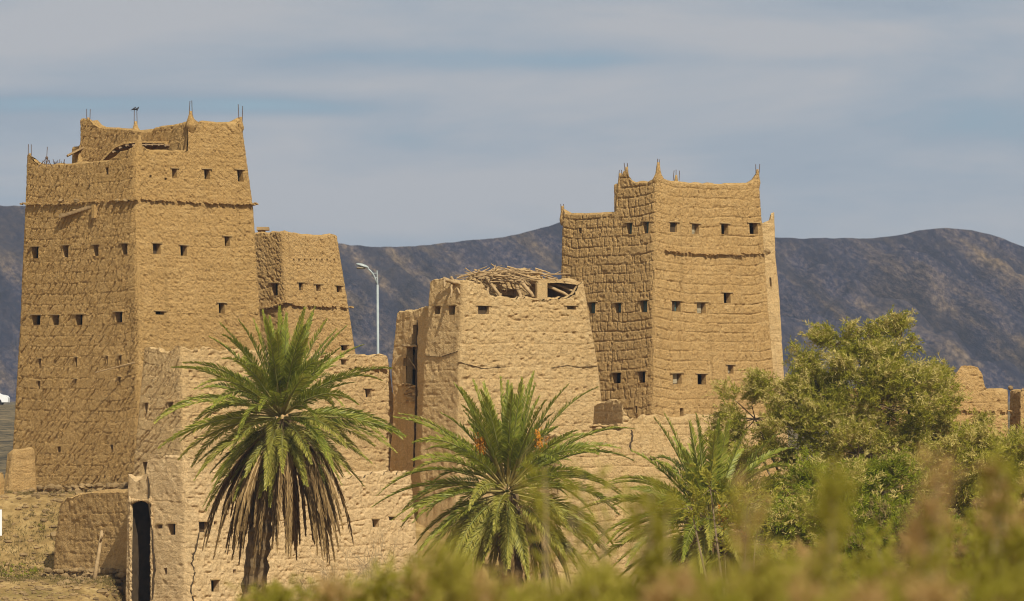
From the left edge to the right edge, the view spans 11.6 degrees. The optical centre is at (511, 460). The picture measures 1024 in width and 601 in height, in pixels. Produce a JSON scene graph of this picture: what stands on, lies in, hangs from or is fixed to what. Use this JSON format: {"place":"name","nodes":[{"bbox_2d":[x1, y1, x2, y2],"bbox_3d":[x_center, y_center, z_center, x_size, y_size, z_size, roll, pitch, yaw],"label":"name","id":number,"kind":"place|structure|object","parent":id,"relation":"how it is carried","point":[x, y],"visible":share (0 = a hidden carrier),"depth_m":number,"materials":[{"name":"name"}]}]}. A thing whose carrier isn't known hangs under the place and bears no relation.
{"place":"outdoors","nodes":[
{"label":"outdoors","id":0,"kind":"place"},
{"bbox_2d":[0,489,125,600],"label":"dry grass","id":1,"kind":"structure","parent":0,"point":[58,576],"depth_m":209.56,"materials":[{"name":"brown plant"}]},
{"bbox_2d":[0,402,1017,600],"bbox_3d":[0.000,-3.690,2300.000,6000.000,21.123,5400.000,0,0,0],"label":"ground","id":2,"kind":"structure","parent":0,"point":[7,414],"depth_m":211.72,"materials":[{"name":"brown soil"}]},
{"bbox_2d":[0,510,1,535],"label":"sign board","id":3,"kind":"object","parent":2,"relation":"on","point":[0,522],"visible":1,"depth_m":199.98,"materials":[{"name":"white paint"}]},
{"bbox_2d":[0,472,3,493],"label":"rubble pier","id":4,"kind":"structure","parent":2,"relation":"on","point":[1,483],"depth_m":214.76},
{"bbox_2d":[0,393,9,404],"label":"parked car","id":5,"kind":"object","parent":2,"relation":"on","point":[4,398],"visible":0.83,"depth_m":419.15,"materials":[{"name":"white paint"}]},
{"bbox_2d":[0,561,17,576],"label":"scrub bush","id":6,"kind":"object","parent":2,"relation":"on","point":[5,573],"visible":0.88,"depth_m":204.18,"materials":[{"name":"green plant"}]},
{"bbox_2d":[4,447,36,492],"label":"mud buttress","id":7,"kind":"structure","parent":2,"relation":"on","point":[20,473],"depth_m":216.85,"materials":[{"name":"soil"}]},
{"bbox_2d":[13,563,42,577],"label":"scrub bush","id":8,"kind":"object","parent":2,"relation":"on","point":[34,571],"visible":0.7,"depth_m":206.01,"materials":[{"name":"green plant"}]},
{"bbox_2d":[37,521,45,535],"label":"scrub bush","id":9,"kind":"object","parent":2,"relation":"on","point":[43,527],"visible":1,"depth_m":211.44,"materials":[{"name":"green plant"}]},
{"bbox_2d":[0,491,125,600],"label":"scattered stones","id":10,"kind":"object","parent":2,"relation":"on","point":[102,591],"visible":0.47,"depth_m":202.48,"materials":[{"name":"brown stone"}]},
{"bbox_2d":[44,489,150,599],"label":"mud outhouse","id":11,"kind":"structure","parent":2,"relation":"on","point":[84,519],"depth_m":205.58,"materials":[{"name":"soil"}]},
{"bbox_2d":[92,530,103,579],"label":"wooden pole","id":12,"kind":"object","parent":2,"relation":"on","point":[96,567],"visible":0.88,"depth_m":202.46,"materials":[{"name":"brown wood"}]},
{"bbox_2d":[13,101,261,492],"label":"mud tower","id":13,"kind":"structure","parent":2,"relation":"on","point":[137,241],"depth_m":223.14,"materials":[{"name":"brown soil"}]},
{"bbox_2d":[29,245,39,257],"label":"window","id":14,"kind":"structure","parent":13,"relation":"in","point":[34,249],"depth_m":225.96,"materials":[{"name":"brown wood"}]},
{"bbox_2d":[29,314,41,324],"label":"window","id":15,"kind":"structure","parent":13,"relation":"in","point":[35,317],"depth_m":225.96,"materials":[{"name":"brown wood"}]},
{"bbox_2d":[37,358,41,367],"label":"slit window","id":16,"kind":"structure","parent":13,"relation":"in","point":[39,363],"depth_m":225.47,"materials":[{"name":"brown wood"}]},
{"bbox_2d":[38,147,52,167],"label":"antenna","id":17,"kind":"object","parent":13,"relation":"on","point":[46,158],"visible":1,"depth_m":222.19,"materials":[{"name":"grey metal"}]},
{"bbox_2d":[50,314,59,324],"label":"window","id":18,"kind":"structure","parent":13,"relation":"in","point":[55,318],"depth_m":224.86,"materials":[{"name":"brown wood"}]},
{"bbox_2d":[61,244,68,256],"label":"window","id":19,"kind":"structure","parent":13,"relation":"in","point":[65,248],"depth_m":224.31,"materials":[{"name":"brown wood"}]},
{"bbox_2d":[72,313,84,324],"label":"window","id":20,"kind":"structure","parent":13,"relation":"in","point":[78,318],"depth_m":223.60,"materials":[{"name":"brown wood"}]},
{"bbox_2d":[91,243,99,255],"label":"window","id":21,"kind":"structure","parent":13,"relation":"in","point":[95,246],"depth_m":222.62,"materials":[{"name":"brown wood"}]},
{"bbox_2d":[113,311,123,321],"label":"window","id":22,"kind":"structure","parent":13,"relation":"in","point":[118,314],"depth_m":221.59,"materials":[{"name":"brown wood"}]},
{"bbox_2d":[117,354,121,363],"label":"slit window","id":23,"kind":"structure","parent":13,"relation":"in","point":[120,357],"depth_m":221.21,"materials":[{"name":"brown wood"}]},
{"bbox_2d":[119,242,156,254],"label":"window","id":24,"kind":"structure","parent":13,"relation":"in","point":[124,246],"depth_m":221.27,"materials":[{"name":"brown wood"}]},
{"bbox_2d":[151,242,162,253],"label":"window","id":25,"kind":"structure","parent":13,"relation":"in","point":[158,246],"depth_m":221.43,"materials":[{"name":"brown wood"}]},
{"bbox_2d":[154,310,166,314],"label":"window","id":26,"kind":"structure","parent":13,"relation":"in","point":[159,312],"depth_m":221.32,"materials":[{"name":"brown wood"}]},
{"bbox_2d":[170,167,179,177],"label":"window","id":27,"kind":"structure","parent":13,"relation":"in","point":[175,169],"depth_m":222.19,"materials":[{"name":"brown wood"}]},
{"bbox_2d":[178,244,188,255],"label":"window","id":28,"kind":"structure","parent":13,"relation":"in","point":[183,249],"depth_m":222.46,"materials":[{"name":"brown wood"}]},
{"bbox_2d":[201,168,212,178],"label":"window","id":29,"kind":"structure","parent":13,"relation":"in","point":[206,170],"depth_m":223.44,"materials":[{"name":"brown wood"}]},
{"bbox_2d":[216,302,227,312],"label":"window","id":30,"kind":"structure","parent":13,"relation":"in","point":[221,304],"depth_m":223.77,"materials":[{"name":"brown wood"}]},
{"bbox_2d":[222,235,231,245],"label":"window","id":31,"kind":"structure","parent":13,"relation":"in","point":[227,239],"depth_m":224.15,"materials":[{"name":"brown wood"}]},
{"bbox_2d":[234,168,245,181],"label":"window","id":32,"kind":"structure","parent":13,"relation":"in","point":[239,171],"depth_m":224.81,"materials":[{"name":"brown wood"}]},
{"bbox_2d":[133,346,392,475],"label":"mud house","id":33,"kind":"structure","parent":2,"relation":"on","point":[164,386],"depth_m":213.55,"materials":[{"name":"brown soil"}]},
{"bbox_2d":[142,462,147,474],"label":"window","id":34,"kind":"structure","parent":33,"relation":"in","point":[144,464],"depth_m":213.68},
{"bbox_2d":[143,402,148,412],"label":"slit window","id":35,"kind":"structure","parent":33,"relation":"in","point":[146,403],"depth_m":213.62,"materials":[{"name":"brown wood"}]},
{"bbox_2d":[166,401,174,409],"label":"slit window","id":36,"kind":"structure","parent":33,"relation":"in","point":[170,403],"depth_m":212.53,"materials":[{"name":"brown wood"}]},
{"bbox_2d":[341,358,348,364],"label":"window","id":37,"kind":"structure","parent":33,"relation":"in","point":[343,360],"depth_m":218.69,"materials":[{"name":"brown wood"}]},
{"bbox_2d":[363,388,372,396],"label":"window","id":38,"kind":"structure","parent":33,"relation":"in","point":[367,390],"depth_m":219.71,"materials":[{"name":"brown wood"}]},
{"bbox_2d":[222,571,319,600],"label":"flowering shrub","id":39,"kind":"object","parent":2,"relation":"on","point":[279,593],"visible":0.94,"depth_m":33.97,"materials":[{"name":"green plant"}]},
{"bbox_2d":[125,454,417,600],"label":"mud house","id":40,"kind":"structure","parent":2,"relation":"on","point":[168,515],"depth_m":201.32,"materials":[{"name":"brown soil"}]},
{"bbox_2d":[131,501,150,600],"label":"doorway","id":41,"kind":"structure","parent":40,"relation":"in","point":[140,516],"depth_m":201.86,"materials":[{"name":"black"}]},
{"bbox_2d":[156,523,174,531],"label":"window","id":42,"kind":"structure","parent":40,"relation":"in","point":[158,524],"depth_m":200.22,"materials":[{"name":"brown wood"}]},
{"bbox_2d":[166,522,203,534],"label":"window","id":43,"kind":"structure","parent":40,"relation":"in","point":[201,524],"depth_m":200.00,"materials":[{"name":"brown wood"}]},
{"bbox_2d":[174,521,207,534],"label":"window","id":44,"kind":"structure","parent":40,"relation":"in","point":[205,522],"depth_m":200.24,"materials":[{"name":"brown wood"}]},
{"bbox_2d":[210,579,220,591],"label":"window","id":45,"kind":"structure","parent":40,"relation":"in","point":[214,582],"depth_m":200.58,"materials":[{"name":"brown wood"}]},
{"bbox_2d":[371,518,379,526],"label":"window","id":46,"kind":"structure","parent":40,"relation":"in","point":[375,520],"depth_m":207.81,"materials":[{"name":"brown wood"}]},
{"bbox_2d":[153,305,407,599],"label":"date palm","id":47,"kind":"object","parent":2,"relation":"on","point":[277,457],"visible":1,"depth_m":185.06,"materials":[{"name":"green plant"}]},
{"bbox_2d":[255,227,354,355],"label":"mud tower","id":48,"kind":"structure","parent":2,"relation":"on","point":[297,273],"depth_m":234.51,"materials":[{"name":"brown soil"}]},
{"bbox_2d":[268,282,300,294],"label":"window","id":49,"kind":"structure","parent":48,"relation":"in","point":[273,284],"depth_m":234.11,"materials":[{"name":"brown wood"}]},
{"bbox_2d":[276,281,305,293],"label":"window","id":50,"kind":"structure","parent":48,"relation":"in","point":[297,281],"depth_m":234.28,"materials":[{"name":"brown wood"}]},
{"bbox_2d":[313,283,322,290],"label":"window","id":51,"kind":"structure","parent":48,"relation":"in","point":[318,288],"depth_m":235.02,"materials":[{"name":"brown wood"}]},
{"bbox_2d":[334,284,343,291],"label":"window","id":52,"kind":"structure","parent":48,"relation":"in","point":[339,289],"depth_m":236.00,"materials":[{"name":"brown wood"}]},
{"bbox_2d":[339,344,348,349],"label":"window","id":53,"kind":"structure","parent":48,"relation":"in","point":[344,346],"depth_m":236.11,"materials":[{"name":"brown wood"}]},
{"bbox_2d":[291,561,361,600],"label":"bare bush","id":54,"kind":"object","parent":2,"relation":"on","point":[326,579],"visible":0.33,"depth_m":189.26,"materials":[{"name":"plant"}]},
{"bbox_2d":[294,529,414,593],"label":"bare bush","id":55,"kind":"object","parent":2,"relation":"on","point":[364,561],"visible":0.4,"depth_m":193.29,"materials":[{"name":"plant"}]},
{"bbox_2d":[356,263,378,353],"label":"street lamp","id":56,"kind":"object","parent":2,"relation":"on","point":[362,266],"visible":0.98,"depth_m":299.94,"materials":[{"name":"metal"}]},
{"bbox_2d":[303,544,449,600],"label":"flowering shrub","id":57,"kind":"object","parent":2,"relation":"on","point":[412,588],"visible":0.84,"depth_m":29.95,"materials":[{"name":"green plant"}]},
{"bbox_2d":[405,525,546,600],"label":"flowering shrub","id":58,"kind":"object","parent":2,"relation":"on","point":[460,583],"visible":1,"depth_m":21.93,"materials":[{"name":"green plant"}]},
{"bbox_2d":[390,263,600,539],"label":"ruined mud house","id":59,"kind":"structure","parent":2,"relation":"on","point":[495,323],"depth_m":216.53,"materials":[{"name":"brown soil"}]},
{"bbox_2d":[432,305,441,313],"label":"window","id":60,"kind":"structure","parent":59,"relation":"in","point":[437,307],"depth_m":216.09,"materials":[{"name":"brown wood"}]},
{"bbox_2d":[446,304,485,314],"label":"window","id":61,"kind":"structure","parent":59,"relation":"in","point":[481,309],"depth_m":215.19,"materials":[{"name":"brown wood"}]},
{"bbox_2d":[476,305,492,313],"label":"window","id":62,"kind":"structure","parent":59,"relation":"in","point":[487,306],"depth_m":215.25,"materials":[{"name":"brown wood"}]},
{"bbox_2d":[497,289,515,297],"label":"roof doorway","id":63,"kind":"structure","parent":59,"relation":"in","point":[514,290],"depth_m":217.73,"materials":[{"name":"brown wood"}]},
{"bbox_2d":[563,305,579,309],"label":"window","id":64,"kind":"structure","parent":59,"relation":"in","point":[573,306],"depth_m":218.00,"materials":[{"name":"brown wood"}]},
{"bbox_2d":[372,370,634,595],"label":"date palm","id":65,"kind":"object","parent":2,"relation":"on","point":[497,516],"visible":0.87,"depth_m":181.07,"materials":[{"name":"green plant"}]},
{"bbox_2d":[492,552,643,600],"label":"flowering shrub","id":66,"kind":"object","parent":2,"relation":"on","point":[561,595],"visible":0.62,"depth_m":25.93,"materials":[{"name":"green plant"}]},
{"bbox_2d":[514,454,634,597],"bbox_3d":[0.350,1.427,28.032,0.694,2.936,0.429,0,0,0],"label":"flowering shrub","id":67,"kind":"object","parent":2,"relation":"on","point":[542,506],"visible":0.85,"depth_m":27.99,"materials":[{"name":"green plant"}]},
{"bbox_2d":[589,399,629,430],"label":"wall stub","id":68,"kind":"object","parent":2,"relation":"on","point":[610,413],"depth_m":210.53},
{"bbox_2d":[521,414,762,598],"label":"mud wall","id":69,"kind":"structure","parent":2,"relation":"on","point":[647,436],"depth_m":207.18,"materials":[{"name":"brown soil"}]},
{"bbox_2d":[570,474,721,600],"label":"flowering shrub","id":70,"kind":"object","parent":2,"relation":"on","point":[649,559],"visible":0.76,"depth_m":23.98,"materials":[{"name":"green plant"}]},
{"bbox_2d":[560,159,787,488],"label":"mud tower","id":71,"kind":"structure","parent":2,"relation":"on","point":[679,279],"depth_m":230.38,"materials":[{"name":"brown soil"}]},
{"bbox_2d":[587,301,597,312],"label":"window","id":72,"kind":"structure","parent":71,"relation":"in","point":[591,304],"depth_m":231.72,"materials":[{"name":"brown wood"}]},
{"bbox_2d":[610,372,621,382],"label":"window","id":73,"kind":"structure","parent":71,"relation":"in","point":[616,376],"depth_m":230.42,"materials":[{"name":"brown wood"}]},
{"bbox_2d":[612,302,622,312],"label":"window","id":74,"kind":"structure","parent":71,"relation":"in","point":[617,304],"depth_m":230.36,"materials":[{"name":"brown wood"}]},
{"bbox_2d":[624,222,633,233],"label":"window","id":75,"kind":"structure","parent":71,"relation":"in","point":[629,224],"depth_m":229.97,"materials":[{"name":"brown wood"}]},
{"bbox_2d":[636,370,646,381],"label":"window","id":76,"kind":"structure","parent":71,"relation":"in","point":[641,375],"depth_m":229.07,"materials":[{"name":"brown wood"}]},
{"bbox_2d":[638,299,674,311],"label":"window","id":77,"kind":"structure","parent":71,"relation":"in","point":[643,304],"depth_m":229.07,"materials":[{"name":"brown wood"}]},
{"bbox_2d":[641,221,674,232],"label":"window","id":78,"kind":"structure","parent":71,"relation":"in","point":[645,223],"depth_m":229.13,"materials":[{"name":"brown wood"}]},
{"bbox_2d":[669,221,679,231],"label":"window","id":79,"kind":"structure","parent":71,"relation":"in","point":[669,221],"depth_m":229.30,"materials":[{"name":"brown wood"}]},
{"bbox_2d":[670,300,682,310],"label":"window","id":80,"kind":"structure","parent":71,"relation":"in","point":[677,302],"depth_m":229.41,"materials":[{"name":"brown wood"}]},
{"bbox_2d":[670,372,684,383],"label":"window","id":81,"kind":"structure","parent":71,"relation":"in","point":[677,377],"depth_m":229.35,"materials":[{"name":"brown wood"}]},
{"bbox_2d":[680,408,683,415],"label":"slit window","id":82,"kind":"structure","parent":71,"relation":"in","point":[681,409],"depth_m":229.41,"materials":[{"name":"brown"}]},
{"bbox_2d":[689,222,701,233],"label":"window","id":83,"kind":"structure","parent":71,"relation":"in","point":[695,227],"depth_m":230.19,"materials":[{"name":"brown wood"}]},
{"bbox_2d":[694,301,708,312],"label":"window","id":84,"kind":"structure","parent":71,"relation":"in","point":[701,306],"depth_m":230.42,"materials":[{"name":"brown wood"}]},
{"bbox_2d":[695,373,708,383],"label":"window","id":85,"kind":"structure","parent":71,"relation":"in","point":[701,376],"depth_m":230.48,"materials":[{"name":"brown wood"}]},
{"bbox_2d":[720,222,730,233],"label":"window","id":86,"kind":"structure","parent":71,"relation":"in","point":[724,228],"depth_m":231.55,"materials":[{"name":"brown wood"}]},
{"bbox_2d":[721,291,732,302],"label":"window","id":87,"kind":"structure","parent":71,"relation":"in","point":[727,297],"depth_m":231.55,"materials":[{"name":"brown wood"}]},
{"bbox_2d":[726,364,735,373],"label":"window","id":88,"kind":"structure","parent":71,"relation":"in","point":[730,366],"depth_m":231.55,"materials":[{"name":"brown wood"}]},
{"bbox_2d":[747,222,759,233],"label":"window","id":89,"kind":"structure","parent":71,"relation":"in","point":[753,230],"depth_m":232.79,"materials":[{"name":"brown wood"}]},
{"bbox_2d":[579,413,793,599],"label":"date palm","id":90,"kind":"object","parent":2,"relation":"on","point":[720,455],"visible":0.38,"depth_m":177.38,"materials":[{"name":"green plant"}]},
{"bbox_2d":[636,558,763,600],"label":"flowering shrub","id":91,"kind":"object","parent":2,"relation":"on","point":[698,588],"visible":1,"depth_m":17.97,"materials":[{"name":"green plant"}]},
{"bbox_2d":[644,457,791,592],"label":"shrub","id":92,"kind":"object","parent":2,"relation":"on","point":[727,514],"visible":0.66,"depth_m":129.97,"materials":[{"name":"green plant"}]},
{"bbox_2d":[687,465,811,600],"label":"flowering shrub","id":93,"kind":"object","parent":2,"relation":"on","point":[745,585],"visible":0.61,"depth_m":20.97,"materials":[{"name":"green plant"}]},
{"bbox_2d":[749,456,880,600],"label":"flowering shrub","id":94,"kind":"object","parent":2,"relation":"on","point":[822,568],"visible":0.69,"depth_m":19.96,"materials":[{"name":"green plant"}]},
{"bbox_2d":[735,443,954,579],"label":"shrub","id":95,"kind":"object","parent":2,"relation":"on","point":[787,517],"visible":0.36,"depth_m":159.67,"materials":[{"name":"green plant"}]},
{"bbox_2d":[694,305,1005,541],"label":"tamarisk tree","id":96,"kind":"object","parent":2,"relation":"on","point":[889,375],"visible":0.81,"depth_m":186.97,"materials":[{"name":"green plant"}]},
{"bbox_2d":[728,494,1022,600],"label":"shrub","id":97,"kind":"object","parent":2,"relation":"on","point":[896,528],"visible":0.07,"depth_m":140.12,"materials":[{"name":"green plant"}]},
{"bbox_2d":[768,560,1023,600],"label":"flowering shrub","id":98,"kind":"object","parent":2,"relation":"on","point":[797,593],"visible":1,"depth_m":16.97,"materials":[{"name":"green plant"}]},
{"bbox_2d":[770,473,1023,600],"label":"flowering shrub","id":99,"kind":"object","parent":2,"relation":"on","point":[976,531],"visible":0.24,"depth_m":35.93,"materials":[{"name":"green plant"}]},
{"bbox_2d":[844,442,967,598],"bbox_3d":[1.500,1.067,19.007,0.553,2.292,0.377,0,0,-18],"label":"flowering shrub","id":100,"kind":"object","parent":2,"relation":"on","point":[917,543],"visible":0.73,"depth_m":18.98,"materials":[{"name":"green plant"}]},
{"bbox_2d":[839,365,1023,520],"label":"mud wall","id":101,"kind":"structure","parent":2,"relation":"on","point":[992,400],"depth_m":215.80,"materials":[{"name":"soil"}]},
{"bbox_2d":[899,417,1023,528],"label":"shrub","id":102,"kind":"object","parent":2,"relation":"on","point":[979,443],"visible":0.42,"depth_m":164.06,"materials":[{"name":"green plant"}]},
{"bbox_2d":[940,442,1023,600],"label":"flowering shrub","id":103,"kind":"object","parent":2,"relation":"on","point":[998,472],"visible":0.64,"depth_m":21.97,"materials":[{"name":"green plant"}]},
{"bbox_2d":[0,205,1023,401],"bbox_3d":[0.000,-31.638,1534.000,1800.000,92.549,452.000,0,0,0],"label":"mountain","id":104,"kind":"structure","parent":0,"point":[960,292],"depth_m":1442.20,"materials":[{"name":"grey stone"}]},
{"bbox_2d":[0,0,1023,246],"label":"sky","id":105,"kind":"structure","parent":0,"point":[370,123],"materials":[{"name":"blue"}]}
]}

